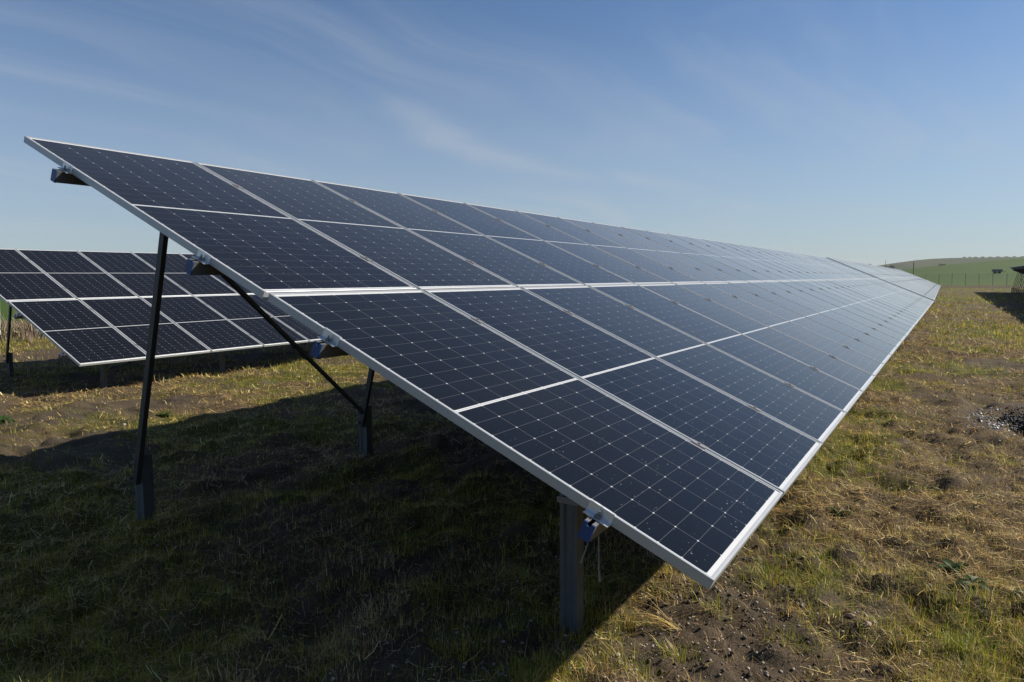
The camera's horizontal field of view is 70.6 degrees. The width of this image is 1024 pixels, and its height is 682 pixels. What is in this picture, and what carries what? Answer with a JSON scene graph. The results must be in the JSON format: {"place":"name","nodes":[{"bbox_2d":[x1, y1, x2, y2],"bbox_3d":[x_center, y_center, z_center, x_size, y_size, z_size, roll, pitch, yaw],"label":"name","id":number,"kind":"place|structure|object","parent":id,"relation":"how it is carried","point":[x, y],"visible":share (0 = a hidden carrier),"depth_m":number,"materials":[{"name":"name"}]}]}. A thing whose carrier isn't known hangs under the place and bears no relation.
{"place":"outdoors","nodes":[
{"label":"outdoors","id":0,"kind":"place"},
{"bbox_2d":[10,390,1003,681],"bbox_3d":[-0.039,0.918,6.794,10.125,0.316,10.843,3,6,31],"label":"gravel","id":1,"kind":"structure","parent":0,"point":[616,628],"depth_m":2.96,"materials":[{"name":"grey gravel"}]},
{"bbox_2d":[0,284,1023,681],"bbox_3d":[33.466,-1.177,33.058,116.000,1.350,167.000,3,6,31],"label":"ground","id":2,"kind":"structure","parent":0,"point":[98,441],"depth_m":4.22,"materials":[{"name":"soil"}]},
{"bbox_2d":[0,415,15,423],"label":"weed","id":3,"kind":"object","parent":2,"relation":"on","point":[3,419],"visible":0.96,"depth_m":8.09,"materials":[{"name":"green plant"}]},
{"bbox_2d":[0,311,47,343],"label":"dry weeds","id":4,"kind":"object","parent":2,"relation":"on","point":[25,329],"visible":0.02,"depth_m":24.54,"materials":[{"name":"plant"}]},
{"bbox_2d":[0,248,320,387],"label":"solar table","id":5,"kind":"object","parent":2,"relation":"on","point":[83,308],"visible":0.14,"depth_m":12.46,"materials":[{"name":"blue glass"}]},
{"bbox_2d":[157,411,172,417],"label":"weed","id":6,"kind":"object","parent":2,"relation":"on","point":[164,414],"visible":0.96,"depth_m":8.34,"materials":[{"name":"green plant"}]},
{"bbox_2d":[24,136,933,634],"bbox_3d":[6.636,-0.883,15.722,3.867,2.611,29.744,3,6,31],"label":"solar table","id":7,"kind":"object","parent":2,"relation":"on","point":[684,404],"visible":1,"depth_m":4.07,"materials":[{"name":"blue glass"}]},
{"bbox_2d":[557,495,600,581],"bbox_3d":[0.278,0.767,2.866,0.186,0.332,0.090,3,6,31],"label":"cord","id":8,"kind":"object","parent":7,"relation":"attached to","point":[563,499],"visible":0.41,"depth_m":2.83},
{"bbox_2d":[0,382,1010,681],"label":"soil crumbs","id":9,"kind":"object","parent":2,"relation":"on","point":[676,622],"visible":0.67,"depth_m":2.93,"materials":[{"name":"brown soil"}]},
{"bbox_2d":[617,590,679,632],"bbox_3d":[0.550,1.120,2.926,0.263,0.198,0.241,3,6,31],"label":"straw clump","id":10,"kind":"object","parent":2,"relation":"on","point":[669,623],"visible":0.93,"depth_m":2.96,"materials":[{"name":"beige plant"}]},
{"bbox_2d":[647,630,703,665],"bbox_3d":[0.623,1.155,2.698,0.212,0.132,0.235,-1,5,-8],"label":"grass tuft","id":11,"kind":"object","parent":2,"relation":"on","point":[682,654],"visible":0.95,"depth_m":2.72,"materials":[{"name":"green plant"}]},
{"bbox_2d":[688,583,740,619],"bbox_3d":[0.851,1.115,3.062,0.244,0.128,0.213,3,6,31],"label":"grass tuft","id":12,"kind":"object","parent":2,"relation":"on","point":[715,609],"visible":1,"depth_m":3.06,"materials":[{"name":"green plant"}]},
{"bbox_2d":[748,552,805,591],"bbox_3d":[1.224,1.084,3.421,0.258,0.119,0.376,-1,5,-5],"label":"grass tuft","id":13,"kind":"object","parent":2,"relation":"on","point":[767,569],"visible":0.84,"depth_m":3.41,"materials":[{"name":"green plant"}]},
{"bbox_2d":[824,507,852,518],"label":"weed","id":14,"kind":"object","parent":2,"relation":"on","point":[839,513],"visible":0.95,"depth_m":4.26,"materials":[{"name":"green plant"}]},
{"bbox_2d":[827,257,938,300],"bbox_3d":[21.787,-3.107,40.791,3.868,2.636,28.681,3,6,31],"label":"solar table","id":15,"kind":"object","parent":2,"relation":"on","point":[906,283],"visible":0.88,"depth_m":34.84,"materials":[{"name":"blue glass"}]},
{"bbox_2d":[876,623,933,659],"bbox_3d":[1.508,1.161,2.760,0.208,0.126,0.186,1,5,19],"label":"grass tuft","id":16,"kind":"object","parent":2,"relation":"on","point":[894,636],"visible":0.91,"depth_m":2.81,"materials":[{"name":"green plant"}]},
{"bbox_2d":[883,267,940,288],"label":"solar table","id":17,"kind":"object","parent":2,"relation":"on","point":[919,279],"visible":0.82,"depth_m":62.35,"materials":[{"name":"grey glass"}]},
{"bbox_2d":[933,558,966,573],"bbox_3d":[2.132,1.107,3.511,0.168,0.061,0.144,3,6,31],"label":"weed","id":18,"kind":"object","parent":2,"relation":"on","point":[956,566],"visible":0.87,"depth_m":3.51,"materials":[{"name":"green plant"}]},
{"bbox_2d":[920,618,1000,663],"bbox_3d":[1.655,1.131,2.718,0.308,0.164,0.271,1,5,15],"label":"grass tuft","id":19,"kind":"object","parent":2,"relation":"on","point":[954,635],"visible":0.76,"depth_m":2.73,"materials":[{"name":"green plant"}]},
{"bbox_2d":[951,575,989,590],"bbox_3d":[2.047,1.076,3.229,0.145,0.054,0.151,3,6,31],"label":"weed","id":20,"kind":"object","parent":2,"relation":"on","point":[963,583],"visible":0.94,"depth_m":3.21,"materials":[{"name":"green plant"}]},
{"bbox_2d":[966,406,1023,440],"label":"rubble heap","id":21,"kind":"object","parent":2,"relation":"on","point":[1017,424],"visible":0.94,"depth_m":7.21,"materials":[{"name":"grey stone"}]},
{"bbox_2d":[1009,265,1023,294],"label":"solar table","id":22,"kind":"object","parent":2,"relation":"on","point":[1019,269],"visible":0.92,"depth_m":64.19,"materials":[{"name":"grey glass"}]},
{"bbox_2d":[0,288,1023,681],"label":"dry grass","id":23,"kind":"structure","parent":0,"point":[910,620],"depth_m":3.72,"materials":[{"name":"plant"}]},
{"bbox_2d":[0,258,1023,321],"bbox_3d":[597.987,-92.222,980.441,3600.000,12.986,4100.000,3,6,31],"label":"field","id":24,"kind":"structure","parent":0,"point":[971,270],"depth_m":220.79,"materials":[{"name":"green plant"}]},
{"bbox_2d":[913,273,1023,285],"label":"wire fence","id":25,"kind":"object","parent":24,"relation":"on","point":[973,276],"visible":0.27,"depth_m":109.80,"materials":[{"name":"metal"}]},
{"bbox_2d":[992,269,1005,272],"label":"farm trailer","id":26,"kind":"object","parent":24,"relation":"on","point":[997,270],"visible":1,"depth_m":218.02,"materials":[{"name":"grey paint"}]},
{"bbox_2d":[0,0,1023,265],"label":"sky","id":27,"kind":"structure","parent":0,"point":[873,132],"materials":[{"name":"blue"}]},
{"bbox_2d":[878,257,1023,269],"bbox_3d":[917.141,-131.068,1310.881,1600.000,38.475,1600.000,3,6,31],"label":"hill","id":28,"kind":"structure","parent":0,"point":[919,263],"depth_m":1111.87,"materials":[{"name":"green plant"}]}
]}

